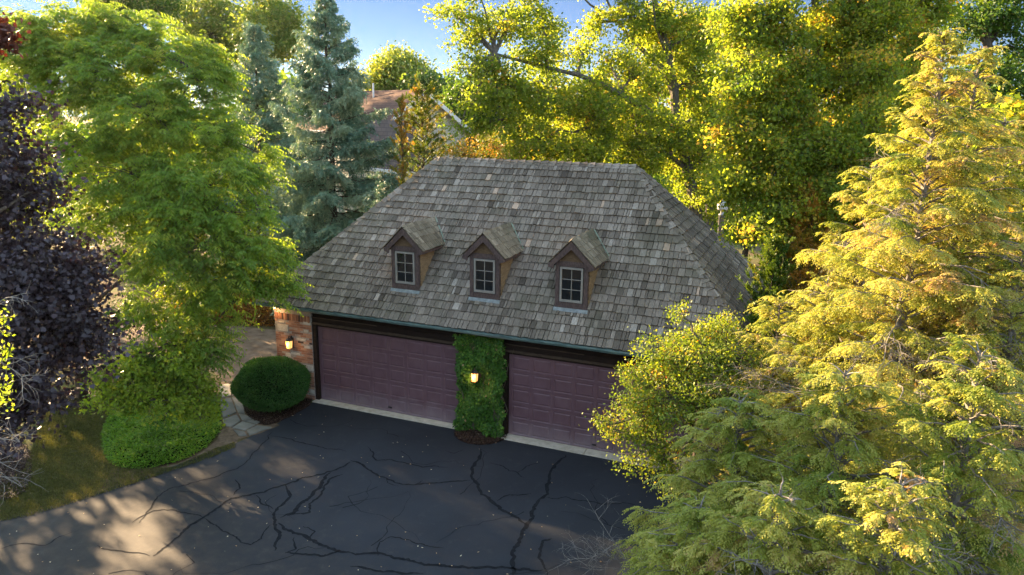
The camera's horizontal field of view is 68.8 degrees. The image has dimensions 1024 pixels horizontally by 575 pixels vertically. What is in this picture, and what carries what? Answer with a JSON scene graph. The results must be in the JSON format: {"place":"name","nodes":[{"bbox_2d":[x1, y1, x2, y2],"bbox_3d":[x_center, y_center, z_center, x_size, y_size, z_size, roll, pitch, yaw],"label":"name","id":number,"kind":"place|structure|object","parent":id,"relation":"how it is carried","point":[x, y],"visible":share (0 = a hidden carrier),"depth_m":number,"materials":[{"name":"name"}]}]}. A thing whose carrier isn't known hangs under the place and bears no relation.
{"place":"outdoors","nodes":[
{"label":"outdoors","id":0,"kind":"place"},
{"bbox_2d":[0,398,235,520],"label":"lawn grass","id":1,"kind":"structure","parent":0,"point":[55,446],"depth_m":18.28,"materials":[{"name":"green plant"}]},
{"bbox_2d":[28,322,276,381],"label":"side driveway","id":2,"kind":"structure","parent":0,"point":[258,343],"depth_m":27.77,"materials":[{"name":"grey concrete"}]},
{"bbox_2d":[0,402,716,574],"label":"driveway","id":3,"kind":"structure","parent":0,"point":[385,501],"depth_m":16.45,"materials":[{"name":"grey asphalt"}]},
{"bbox_2d":[29,414,640,573],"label":"fallen leaves","id":4,"kind":"object","parent":3,"relation":"on","point":[305,506],"visible":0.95,"depth_m":15.97,"materials":[{"name":"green plant"}]},
{"bbox_2d":[454,429,507,444],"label":"mulch","id":5,"kind":"object","parent":3,"relation":"on","point":[484,439],"visible":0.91,"depth_m":20.17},
{"bbox_2d":[626,490,756,574],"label":"hemlock tree","id":6,"kind":"object","parent":3,"relation":"on","point":[663,555],"visible":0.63,"depth_m":9.16,"materials":[{"name":"green plant"}]},
{"bbox_2d":[669,296,821,516],"bbox_3d":[5.215,2.742,14.705,3.207,5.308,3.590,-2,14,-10],"label":"hemlock tree","id":7,"kind":"object","parent":3,"relation":"on","point":[775,323],"visible":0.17,"depth_m":14.24,"materials":[{"name":"green plant"}]},
{"bbox_2d":[672,463,856,574],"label":"hemlock tree","id":8,"kind":"object","parent":3,"relation":"on","point":[761,556],"visible":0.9,"depth_m":8.26,"materials":[{"name":"green plant"}]},
{"bbox_2d":[0,0,1023,116],"label":"sky","id":9,"kind":"structure","parent":0,"point":[373,22],"materials":[{"name":"blue"}]},
{"bbox_2d":[4,117,1023,574],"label":"ground","id":10,"kind":"structure","parent":0,"point":[738,247],"depth_m":35.66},
{"bbox_2d":[0,12,30,59],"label":"red leaved tree","id":11,"kind":"object","parent":10,"relation":"on","point":[7,41],"visible":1,"depth_m":16.48,"materials":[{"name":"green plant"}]},
{"bbox_2d":[0,437,32,500],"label":"mulch","id":12,"kind":"object","parent":10,"relation":"on","point":[14,464],"visible":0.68,"depth_m":18.03,"materials":[{"name":"brown soil"}]},
{"bbox_2d":[0,280,48,502],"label":"bare tree","id":13,"kind":"object","parent":10,"relation":"on","point":[6,375],"visible":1,"depth_m":7.97,"materials":[{"name":"yellow plant"}]},
{"bbox_2d":[0,55,86,237],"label":"ash tree","id":14,"kind":"object","parent":10,"relation":"on","point":[45,128],"visible":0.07,"depth_m":35.28,"materials":[{"name":"green plant"}]},
{"bbox_2d":[0,73,154,464],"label":"purple maple","id":15,"kind":"object","parent":10,"relation":"on","point":[65,323],"visible":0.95,"depth_m":14.17,"materials":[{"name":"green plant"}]},
{"bbox_2d":[23,160,132,245],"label":"understorey tree","id":16,"kind":"object","parent":10,"relation":"on","point":[109,229],"visible":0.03,"depth_m":44.67,"materials":[{"name":"green plant"}]},
{"bbox_2d":[1,367,227,469],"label":"rough grass","id":17,"kind":"structure","parent":10,"relation":"on","point":[75,394],"depth_m":20.41,"materials":[{"name":"green plant"}]},
{"bbox_2d":[76,0,191,79],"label":"oak tree","id":18,"kind":"object","parent":10,"relation":"on","point":[166,7],"visible":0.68,"depth_m":58.45,"materials":[{"name":"green plant"}]},
{"bbox_2d":[52,60,228,295],"bbox_3d":[-16.317,-4.791,33.431,5.252,10.680,8.111,6,15,22],"label":"ash tree","id":19,"kind":"object","parent":10,"relation":"on","point":[86,166],"visible":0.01,"depth_m":32.20,"materials":[{"name":"green plant"}]},
{"bbox_2d":[0,0,313,403],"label":"locust tree","id":20,"kind":"object","parent":10,"relation":"on","point":[154,178],"visible":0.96,"depth_m":19.30,"materials":[{"name":"green plant"}]},
{"bbox_2d":[102,395,219,468],"bbox_3d":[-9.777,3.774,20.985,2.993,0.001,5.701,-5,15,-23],"label":"mulch bed","id":21,"kind":"object","parent":10,"relation":"on","point":[177,460],"visible":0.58,"depth_m":18.69,"materials":[{"name":"brown soil"}]},
{"bbox_2d":[67,327,228,435],"bbox_3d":[-8.883,2.609,18.833,3.296,3.315,3.295,6,15,22],"label":"island shrub","id":22,"kind":"object","parent":21,"relation":"on","point":[141,397],"visible":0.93,"depth_m":18.36,"materials":[{"name":"green plant"}]},
{"bbox_2d":[100,386,222,468],"bbox_3d":[-9.790,3.597,20.937,3.129,0.538,5.827,-5,15,-23],"label":"groundcover","id":23,"kind":"object","parent":21,"relation":"on","point":[124,430],"visible":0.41,"depth_m":19.42,"materials":[{"name":"green plant"}]},
{"bbox_2d":[97,428,238,491],"bbox_3d":[-8.625,4.321,18.800,1.234,0.001,3.975,11,17,37],"label":"soil strip","id":24,"kind":"object","parent":10,"relation":"on","point":[229,436],"visible":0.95,"depth_m":19.54,"materials":[{"name":"brown soil"}]},
{"bbox_2d":[147,0,255,178],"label":"poplar tree","id":25,"kind":"object","parent":10,"relation":"on","point":[210,21],"visible":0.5,"depth_m":64.72,"materials":[{"name":"green plant"}]},
{"bbox_2d":[163,290,274,326],"bbox_3d":[-9.462,0.809,30.762,9.710,1.375,2.713,4,14,12],"label":"planting","id":26,"kind":"object","parent":10,"relation":"on","point":[264,310],"visible":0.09,"depth_m":30.39,"materials":[{"name":"green plant"}]},
{"bbox_2d":[215,381,278,438],"bbox_3d":[-8.168,3.515,22.149,1.357,0.001,4.705,-8,16,-33],"label":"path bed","id":27,"kind":"object","parent":10,"relation":"on","point":[231,429],"visible":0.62,"depth_m":20.92,"materials":[{"name":"grey flagstone"}]},
{"bbox_2d":[220,383,271,435],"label":"path","id":28,"kind":"structure","parent":27,"relation":"on","point":[231,421],"depth_m":21.21,"materials":[{"name":"grey stone"}]},
{"bbox_2d":[199,21,321,288],"bbox_3d":[-11.712,-6.072,35.585,7.083,12.598,6.934,-9,17,-36],"label":"blue spruce","id":29,"kind":"object","parent":10,"relation":"on","point":[259,48],"visible":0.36,"depth_m":34.18,"materials":[{"name":"green plant"}]},
{"bbox_2d":[220,0,315,120],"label":"poplar tree","id":30,"kind":"object","parent":10,"relation":"on","point":[278,20],"visible":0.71,"depth_m":60.90,"materials":[{"name":"green plant"}]},
{"bbox_2d":[243,398,311,424],"bbox_3d":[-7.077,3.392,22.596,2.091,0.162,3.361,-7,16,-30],"label":"mulch","id":31,"kind":"object","parent":10,"relation":"on","point":[280,416],"visible":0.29,"depth_m":21.59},
{"bbox_2d":[228,355,311,411],"bbox_3d":[-6.995,2.720,21.819,2.351,1.470,2.232,6,15,22],"label":"round bush","id":32,"kind":"object","parent":31,"relation":"on","point":[273,383],"visible":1,"depth_m":21.19,"materials":[{"name":"green plant"}]},
{"bbox_2d":[254,0,398,318],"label":"blue spruce","id":33,"kind":"object","parent":10,"relation":"on","point":[324,176],"visible":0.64,"depth_m":30.33,"materials":[{"name":"green plant"}]},
{"bbox_2d":[361,170,401,211],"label":"young spruce","id":34,"kind":"object","parent":10,"relation":"on","point":[387,184],"visible":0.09,"depth_m":26.41,"materials":[{"name":"green plant"}]},
{"bbox_2d":[295,83,471,225],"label":"neighbour house","id":35,"kind":"structure","parent":10,"relation":"on","point":[379,99],"depth_m":45.89,"materials":[{"name":"beige"}]},
{"bbox_2d":[350,40,439,90],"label":"linden tree","id":36,"kind":"object","parent":10,"relation":"on","point":[396,62],"visible":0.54,"depth_m":73.18,"materials":[{"name":"green plant"}]},
{"bbox_2d":[387,93,411,185],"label":"juniper tree","id":37,"kind":"object","parent":10,"relation":"on","point":[402,106],"visible":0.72,"depth_m":29.30,"materials":[{"name":"green plant"}]},
{"bbox_2d":[380,73,458,184],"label":"juniper tree","id":38,"kind":"object","parent":10,"relation":"on","point":[425,127],"visible":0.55,"depth_m":32.14,"materials":[{"name":"green plant"}]},
{"bbox_2d":[392,65,463,103],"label":"linden tree","id":39,"kind":"object","parent":10,"relation":"on","point":[426,77],"visible":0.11,"depth_m":69.76,"materials":[{"name":"green plant"}]},
{"bbox_2d":[455,95,473,157],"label":"arborvitae","id":40,"kind":"object","parent":10,"relation":"on","point":[457,115],"visible":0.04,"depth_m":48.03,"materials":[{"name":"green plant"}]},
{"bbox_2d":[3,69,935,188],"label":"wood","id":41,"kind":"object","parent":10,"relation":"on","point":[283,74],"depth_m":85.03,"materials":[{"name":"green plant"}]},
{"bbox_2d":[436,69,519,136],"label":"oak tree","id":42,"kind":"object","parent":10,"relation":"on","point":[452,95],"visible":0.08,"depth_m":63.73,"materials":[{"name":"green plant"}]},
{"bbox_2d":[467,106,493,157],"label":"arborvitae","id":43,"kind":"object","parent":10,"relation":"on","point":[477,148],"visible":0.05,"depth_m":47.22,"materials":[{"name":"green plant"}]},
{"bbox_2d":[438,125,539,159],"bbox_3d":[-0.750,-3.379,33.565,5.319,8.223,3.807,-3,14,-13],"label":"brown shrub","id":44,"kind":"object","parent":10,"relation":"on","point":[490,145],"visible":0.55,"depth_m":32.29,"materials":[{"name":"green plant"}]},
{"bbox_2d":[252,156,780,471],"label":"garage","id":45,"kind":"structure","parent":10,"relation":"on","point":[564,281],"depth_m":20.54,"materials":[{"name":"brick"}]},
{"bbox_2d":[318,326,458,422],"bbox_3d":[-3.543,2.499,21.559,4.800,2.300,0.080,6,15,22],"label":"garage door","id":46,"kind":"structure","parent":45,"relation":"in","point":[392,374],"depth_m":21.55,"materials":[{"name":"paint"}]},
{"bbox_2d":[452,333,513,437],"bbox_3d":[-0.839,2.619,20.105,1.784,2.937,0.538,6,15,22],"label":"ivy","id":47,"kind":"object","parent":45,"relation":"attached to","point":[484,411],"visible":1,"depth_m":20.10,"materials":[{"name":"green plant"}]},
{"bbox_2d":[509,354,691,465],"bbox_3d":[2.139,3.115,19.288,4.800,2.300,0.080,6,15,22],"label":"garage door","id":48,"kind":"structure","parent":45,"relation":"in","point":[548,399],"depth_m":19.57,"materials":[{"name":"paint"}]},
{"bbox_2d":[419,0,754,229],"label":"maple tree","id":49,"kind":"object","parent":10,"relation":"on","point":[663,133],"visible":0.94,"depth_m":25.82,"materials":[{"name":"green plant"}]},
{"bbox_2d":[531,388,800,574],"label":"hemlock tree","id":50,"kind":"object","parent":10,"relation":"on","point":[700,466],"visible":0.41,"depth_m":10.93,"materials":[{"name":"green plant"}]},
{"bbox_2d":[622,160,716,229],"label":"understorey tree","id":51,"kind":"object","parent":10,"relation":"on","point":[664,181],"visible":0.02,"depth_m":42.91,"materials":[{"name":"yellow plant"}]},
{"bbox_2d":[578,297,774,524],"bbox_3d":[3.367,2.874,14.583,4.074,5.065,2.741,-7,15,-27],"label":"serviceberry tree","id":52,"kind":"object","parent":10,"relation":"on","point":[696,352],"visible":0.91,"depth_m":14.10,"materials":[{"name":"green plant"}]},
{"bbox_2d":[492,0,955,228],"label":"maple tree","id":53,"kind":"object","parent":10,"relation":"on","point":[832,119],"visible":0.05,"depth_m":34.48,"materials":[{"name":"green plant"}]},
{"bbox_2d":[668,105,810,258],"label":"understorey tree","id":54,"kind":"object","parent":10,"relation":"on","point":[745,252],"visible":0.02,"depth_m":38.30,"materials":[{"name":"green plant"}]},
{"bbox_2d":[735,229,804,429],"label":"juniper tree","id":55,"kind":"object","parent":10,"relation":"on","point":[773,252],"visible":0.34,"depth_m":17.51,"materials":[{"name":"green plant"}]},
{"bbox_2d":[692,0,882,292],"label":"maple tree","id":56,"kind":"object","parent":10,"relation":"on","point":[784,168],"visible":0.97,"depth_m":18.76,"materials":[{"name":"green plant"}]},
{"bbox_2d":[748,180,855,385],"bbox_3d":[7.414,0.816,19.087,3.475,7.069,3.139,0,14,-3],"label":"juniper tree","id":57,"kind":"object","parent":10,"relation":"on","point":[805,238],"visible":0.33,"depth_m":18.45,"materials":[{"name":"green plant"}]},
{"bbox_2d":[733,272,903,514],"bbox_3d":[5.856,2.630,13.907,4.216,5.917,3.740,6,15,22],"label":"hemlock tree","id":58,"kind":"object","parent":10,"relation":"on","point":[775,361],"visible":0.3,"depth_m":13.34,"materials":[{"name":"yellow plant"}]},
{"bbox_2d":[668,362,974,574],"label":"hemlock tree","id":59,"kind":"object","parent":10,"relation":"on","point":[821,463],"visible":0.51,"depth_m":9.59,"materials":[{"name":"green plant"}]},
{"bbox_2d":[727,163,936,514],"bbox_3d":[6.449,1.507,14.558,4.794,7.808,5.376,6,15,22],"label":"hemlock tree","id":60,"kind":"object","parent":10,"relation":"on","point":[843,195],"visible":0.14,"depth_m":14.18,"materials":[{"name":"yellow plant"}]},
{"bbox_2d":[686,27,1023,529],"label":"hemlock tree","id":61,"kind":"object","parent":10,"relation":"on","point":[906,244],"visible":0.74,"depth_m":11.89,"materials":[{"name":"green plant"}]},
{"bbox_2d":[801,461,983,574],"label":"hemlock tree","id":62,"kind":"object","parent":10,"relation":"on","point":[889,490],"visible":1,"depth_m":7.61,"materials":[{"name":"yellow plant"}]},
{"bbox_2d":[809,0,978,348],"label":"maple tree","id":63,"kind":"object","parent":10,"relation":"on","point":[885,66],"visible":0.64,"depth_m":18.30,"materials":[{"name":"green plant"}]},
{"bbox_2d":[785,45,1023,560],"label":"hemlock tree","id":64,"kind":"object","parent":10,"relation":"on","point":[983,130],"visible":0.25,"depth_m":12.36,"materials":[{"name":"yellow plant"}]},
{"bbox_2d":[839,65,978,300],"bbox_3d":[17.397,-4.431,33.323,8.513,10.813,7.013,6,15,22],"label":"understorey tree","id":65,"kind":"object","parent":10,"relation":"on","point":[907,171],"visible":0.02,"depth_m":32.71,"materials":[{"name":"green plant"}]},
{"bbox_2d":[810,332,1023,574],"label":"hemlock tree","id":66,"kind":"object","parent":10,"relation":"on","point":[1011,551],"visible":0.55,"depth_m":8.81,"materials":[{"name":"green plant"}]},
{"bbox_2d":[853,239,1023,574],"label":"hemlock tree","id":67,"kind":"object","parent":10,"relation":"on","point":[999,281],"visible":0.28,"depth_m":11.57,"materials":[{"name":"green plant"}]},
{"bbox_2d":[875,117,1023,536],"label":"hemlock tree","id":68,"kind":"object","parent":10,"relation":"on","point":[1005,123],"visible":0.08,"depth_m":14.02,"materials":[{"name":"yellow plant"}]},
{"bbox_2d":[882,80,1023,342],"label":"understorey tree","id":69,"kind":"object","parent":10,"relation":"on","point":[985,105],"visible":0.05,"depth_m":26.74,"materials":[{"name":"green plant"}]},
{"bbox_2d":[929,0,1023,328],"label":"oak tree","id":70,"kind":"object","parent":10,"relation":"on","point":[987,25],"visible":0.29,"depth_m":27.45,"materials":[{"name":"green plant"}]},
{"bbox_2d":[972,92,1023,442],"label":"maple sapling","id":71,"kind":"object","parent":10,"relation":"on","point":[1017,110],"visible":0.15,"depth_m":14.81,"materials":[{"name":"green plant"}]},
{"label":"mulch bed","id":72,"kind":"structure","parent":10,"relation":"on","visible":0},
{"bbox_2d":[47,389,102,410],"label":"mulch","id":73,"kind":"object","parent":72,"relation":"on","point":[58,391],"visible":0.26,"depth_m":22.35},
{"bbox_2d":[717,200,727,235],"bbox_3d":[7.221,-0.246,26.381,0.360,5.680,0.360,6,15,22],"label":"lamp post","id":74,"kind":"object","parent":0,"point":[720,220],"visible":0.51,"depth_m":25.79,"materials":[{"name":"grey metal"}]}
]}

